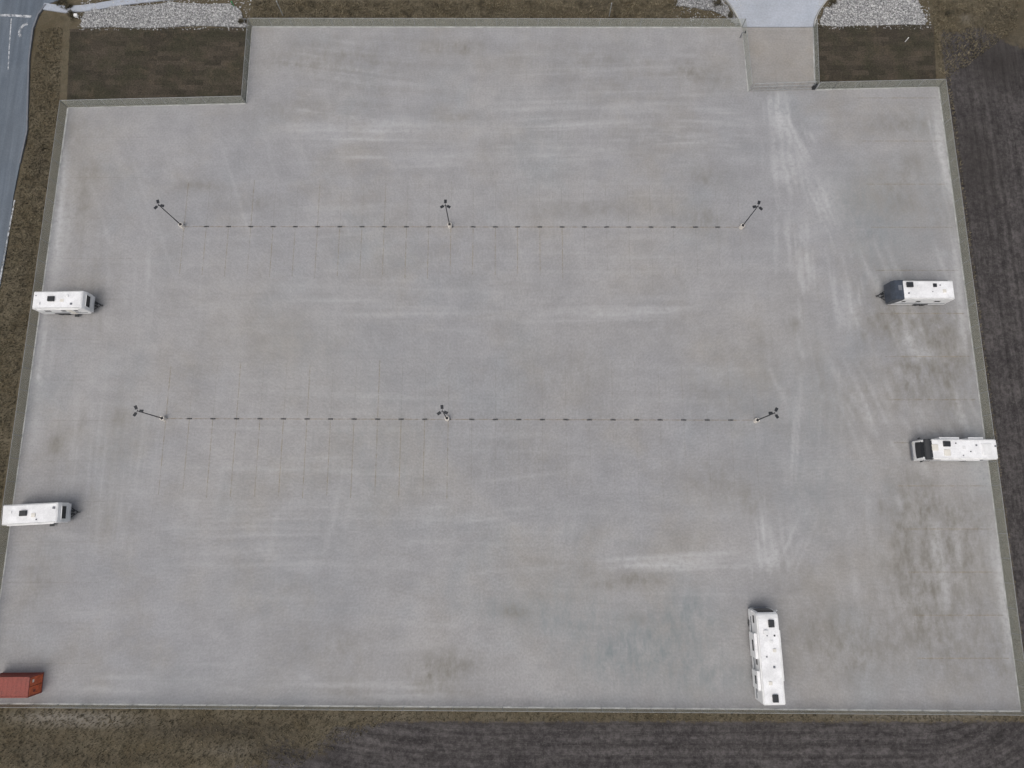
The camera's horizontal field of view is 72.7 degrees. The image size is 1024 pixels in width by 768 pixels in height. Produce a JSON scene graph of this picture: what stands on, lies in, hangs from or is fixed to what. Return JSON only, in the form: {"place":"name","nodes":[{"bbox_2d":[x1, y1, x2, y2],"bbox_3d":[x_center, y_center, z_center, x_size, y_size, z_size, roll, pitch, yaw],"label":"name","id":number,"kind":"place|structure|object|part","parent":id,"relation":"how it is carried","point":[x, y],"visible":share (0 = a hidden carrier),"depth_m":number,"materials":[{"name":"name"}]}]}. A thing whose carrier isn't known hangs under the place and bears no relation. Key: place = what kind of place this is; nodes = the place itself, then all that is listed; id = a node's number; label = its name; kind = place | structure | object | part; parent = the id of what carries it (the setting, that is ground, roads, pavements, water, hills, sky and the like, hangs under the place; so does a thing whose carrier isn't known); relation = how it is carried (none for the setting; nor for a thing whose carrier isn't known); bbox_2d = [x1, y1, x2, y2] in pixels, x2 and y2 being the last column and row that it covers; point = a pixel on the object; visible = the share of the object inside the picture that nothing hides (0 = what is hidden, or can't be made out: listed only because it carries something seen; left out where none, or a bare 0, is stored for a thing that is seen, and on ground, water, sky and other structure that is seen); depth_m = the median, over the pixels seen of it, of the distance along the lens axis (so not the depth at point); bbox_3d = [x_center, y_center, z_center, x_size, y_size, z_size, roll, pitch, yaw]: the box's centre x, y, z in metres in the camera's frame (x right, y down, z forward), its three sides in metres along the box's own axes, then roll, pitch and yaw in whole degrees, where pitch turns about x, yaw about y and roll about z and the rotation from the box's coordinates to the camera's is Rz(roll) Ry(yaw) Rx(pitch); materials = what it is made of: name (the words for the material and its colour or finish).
{"place":"outdoors","nodes":[
{"label":"outdoors","id":0,"kind":"place"},
{"bbox_2d":[0,0,57,286],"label":"road","id":1,"kind":"structure","parent":0,"point":[13,89],"depth_m":102.27,"materials":[{"name":"grey asphalt"}]},
{"bbox_2d":[0,200,14,280],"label":"road marking line","id":2,"kind":"object","parent":1,"relation":"on","point":[6,240],"visible":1,"depth_m":98.00,"materials":[{"name":"white paint"}]},
{"bbox_2d":[8,18,11,67],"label":"road marking line","id":3,"kind":"object","parent":1,"relation":"on","point":[9,39],"visible":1,"depth_m":104.10,"materials":[{"name":"white paint"}]},
{"bbox_2d":[2,14,30,17],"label":"road marking line","id":4,"kind":"object","parent":1,"relation":"on","point":[27,16],"visible":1,"depth_m":104.83,"materials":[{"name":"white paint"}]},
{"bbox_2d":[19,4,45,163],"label":"road kerb","id":5,"kind":"structure","parent":1,"relation":"on","point":[28,84],"depth_m":102.58,"materials":[{"name":"grey concrete"}]},
{"bbox_2d":[43,0,167,12],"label":"pavement","id":6,"kind":"structure","parent":0,"point":[74,8],"depth_m":105.12,"materials":[{"name":"concrete"}]},
{"bbox_2d":[54,0,63,5],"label":"shrub","id":7,"kind":"object","parent":6,"relation":"on","point":[59,2],"visible":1,"depth_m":104.96,"materials":[{"name":"green plant"}]},
{"bbox_2d":[61,0,72,9],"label":"shrub","id":8,"kind":"object","parent":6,"relation":"on","point":[66,5],"visible":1,"depth_m":104.74,"materials":[{"name":"green plant"}]},
{"bbox_2d":[66,9,74,20],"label":"shrub","id":9,"kind":"object","parent":6,"relation":"on","point":[70,13],"visible":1,"depth_m":104.36,"materials":[{"name":"green plant"}]},
{"bbox_2d":[67,26,936,102],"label":"lawn grass","id":10,"kind":"structure","parent":0,"point":[246,57],"depth_m":103.33,"materials":[{"name":"plant"}]},
{"bbox_2d":[0,0,1023,767],"bbox_3d":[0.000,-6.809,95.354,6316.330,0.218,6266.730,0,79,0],"label":"ground","id":11,"kind":"structure","parent":0,"point":[986,88],"depth_m":85.97,"materials":[{"name":"soil"}]},
{"bbox_2d":[67,28,250,104],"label":"sod lawn","id":12,"kind":"structure","parent":11,"relation":"on","point":[76,83],"depth_m":103.20,"materials":[{"name":"plant"}]},
{"bbox_2d":[80,2,246,28],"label":"gravel bed","id":13,"kind":"object","parent":11,"relation":"on","point":[169,17],"visible":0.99,"depth_m":104.73,"materials":[{"name":"grey gravel"}]},
{"bbox_2d":[79,0,930,29],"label":"loose gravel stones","id":14,"kind":"object","parent":11,"relation":"on","point":[196,12],"visible":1,"depth_m":104.78,"materials":[{"name":"gravel"}]},
{"bbox_2d":[0,27,1019,709],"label":"concrete parking lot","id":15,"kind":"structure","parent":11,"relation":"on","point":[226,535],"depth_m":93.56,"materials":[{"name":"grey concrete"}]},
{"bbox_2d":[0,672,43,697],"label":"shipping container","id":16,"kind":"object","parent":15,"relation":"on","point":[20,685],"visible":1,"depth_m":84.08,"materials":[{"name":"red metal"}]},
{"bbox_2d":[28,683,41,695],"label":"door","id":17,"kind":"structure","parent":16,"relation":"in","point":[38,689],"depth_m":85.08,"materials":[{"name":"red metal"}]},
{"bbox_2d":[30,674,42,685],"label":"door","id":18,"kind":"structure","parent":16,"relation":"in","point":[36,679],"depth_m":85.26,"materials":[{"name":"red metal"}]},
{"bbox_2d":[2,502,79,525],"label":"travel trailer","id":19,"kind":"object","parent":15,"relation":"on","point":[51,514],"visible":1,"depth_m":87.48,"materials":[{"name":"metal"}]},
{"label":"front window","id":20,"kind":"part","parent":19,"relation":"part of","materials":[{"name":"black glass"}]},
{"bbox_2d":[32,291,102,316],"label":"travel trailer","id":21,"kind":"object","parent":15,"relation":"on","point":[76,303],"visible":1,"depth_m":93.00,"materials":[{"name":"metal"}]},
{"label":"front window","id":22,"kind":"part","parent":21,"relation":"part of","materials":[{"name":"black glass"}]},
{"bbox_2d":[133,405,166,420],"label":"parking lot lamp","id":23,"kind":"object","parent":15,"relation":"on","point":[163,418],"visible":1,"depth_m":87.95,"materials":[{"name":"metal"}]},
{"bbox_2d":[154,199,184,228],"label":"parking lot lamp","id":24,"kind":"object","parent":15,"relation":"on","point":[181,225],"visible":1,"depth_m":93.69,"materials":[{"name":"metal"}]},
{"bbox_2d":[437,405,449,420],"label":"parking lot lamp","id":25,"kind":"object","parent":15,"relation":"on","point":[447,418],"visible":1,"depth_m":86.19,"materials":[{"name":"metal"}]},
{"bbox_2d":[440,200,451,228],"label":"parking lot lamp","id":26,"kind":"object","parent":15,"relation":"on","point":[449,224],"visible":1,"depth_m":92.14,"materials":[{"name":"metal"}]},
{"bbox_2d":[0,18,1023,714],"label":"chain link fence","id":27,"kind":"object","parent":15,"relation":"on","point":[492,708],"visible":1,"depth_m":94.71,"materials":[{"name":"metal"}]},
{"bbox_2d":[739,201,762,229],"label":"parking lot lamp","id":28,"kind":"object","parent":15,"relation":"on","point":[741,226],"visible":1,"depth_m":93.31,"materials":[{"name":"metal"}]},
{"bbox_2d":[753,407,778,422],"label":"parking lot lamp","id":29,"kind":"object","parent":15,"relation":"on","point":[756,420],"visible":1,"depth_m":86.25,"materials":[{"name":"metal"}]},
{"bbox_2d":[748,607,785,705],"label":"motorhome","id":30,"kind":"object","parent":15,"relation":"on","point":[767,658],"visible":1,"depth_m":83.95,"materials":[{"name":"white metal"}]},
{"bbox_2d":[751,81,817,90],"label":"sliding gate","id":31,"kind":"structure","parent":15,"relation":"on","point":[815,85],"depth_m":101.36,"materials":[{"name":"metal"}]},
{"bbox_2d":[812,20,819,89],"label":"chain link fence","id":32,"kind":"object","parent":15,"relation":"on","point":[814,57],"visible":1,"depth_m":102.89,"materials":[{"name":"metal"}]},
{"bbox_2d":[816,82,836,90],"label":"chain link fence","id":33,"kind":"object","parent":15,"relation":"on","point":[823,88],"visible":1,"depth_m":101.95,"materials":[{"name":"metal"}]},
{"bbox_2d":[876,280,954,305],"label":"travel trailer","id":34,"kind":"object","parent":15,"relation":"on","point":[918,292],"visible":1,"depth_m":93.19,"materials":[{"name":"metal"}]},
{"bbox_2d":[910,437,997,461],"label":"motorhome","id":35,"kind":"object","parent":15,"relation":"on","point":[958,449],"visible":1,"depth_m":88.70,"materials":[{"name":"white metal"}]},
{"bbox_2d":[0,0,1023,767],"bbox_3d":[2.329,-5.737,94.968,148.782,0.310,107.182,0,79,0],"label":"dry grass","id":36,"kind":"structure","parent":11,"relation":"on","point":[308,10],"depth_m":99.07,"materials":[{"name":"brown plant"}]},
{"bbox_2d":[945,10,954,15],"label":"shrub","id":37,"kind":"object","parent":36,"relation":"on","point":[948,12],"visible":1,"depth_m":104.56,"materials":[{"name":"green plant"}]},
{"bbox_2d":[676,0,739,26],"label":"gravel bed","id":38,"kind":"object","parent":11,"relation":"on","point":[707,2],"visible":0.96,"depth_m":105.13,"materials":[{"name":"grey gravel"}]},
{"bbox_2d":[712,0,721,6],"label":"shrub","id":39,"kind":"object","parent":38,"relation":"on","point":[718,2],"visible":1,"depth_m":104.64,"materials":[{"name":"green plant"}]},
{"bbox_2d":[728,11,734,21],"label":"shrub","id":40,"kind":"object","parent":38,"relation":"on","point":[730,14],"visible":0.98,"depth_m":104.35,"materials":[{"name":"green plant"}]},
{"bbox_2d":[725,0,740,25],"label":"driveway kerb","id":41,"kind":"structure","parent":11,"relation":"on","point":[731,7],"depth_m":104.93,"materials":[{"name":"concrete"}]},
{"bbox_2d":[813,0,826,25],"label":"driveway kerb","id":42,"kind":"structure","parent":11,"relation":"on","point":[818,12],"depth_m":104.74,"materials":[{"name":"concrete"}]},
{"bbox_2d":[820,0,926,26],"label":"gravel bed","id":43,"kind":"object","parent":11,"relation":"on","point":[882,20],"visible":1,"depth_m":104.83,"materials":[{"name":"grey gravel"}]},
{"bbox_2d":[829,0,836,6],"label":"shrub","id":44,"kind":"object","parent":43,"relation":"on","point":[832,1],"visible":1,"depth_m":104.74,"materials":[{"name":"green plant"}]},
{"bbox_2d":[814,25,935,87],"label":"sod lawn","id":45,"kind":"structure","parent":11,"relation":"on","point":[868,42],"depth_m":103.50,"materials":[{"name":"plant"}]},
{"bbox_2d":[728,0,825,26],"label":"driveway","id":46,"kind":"structure","parent":0,"point":[778,13],"depth_m":104.88,"materials":[{"name":"concrete"}]}
]}

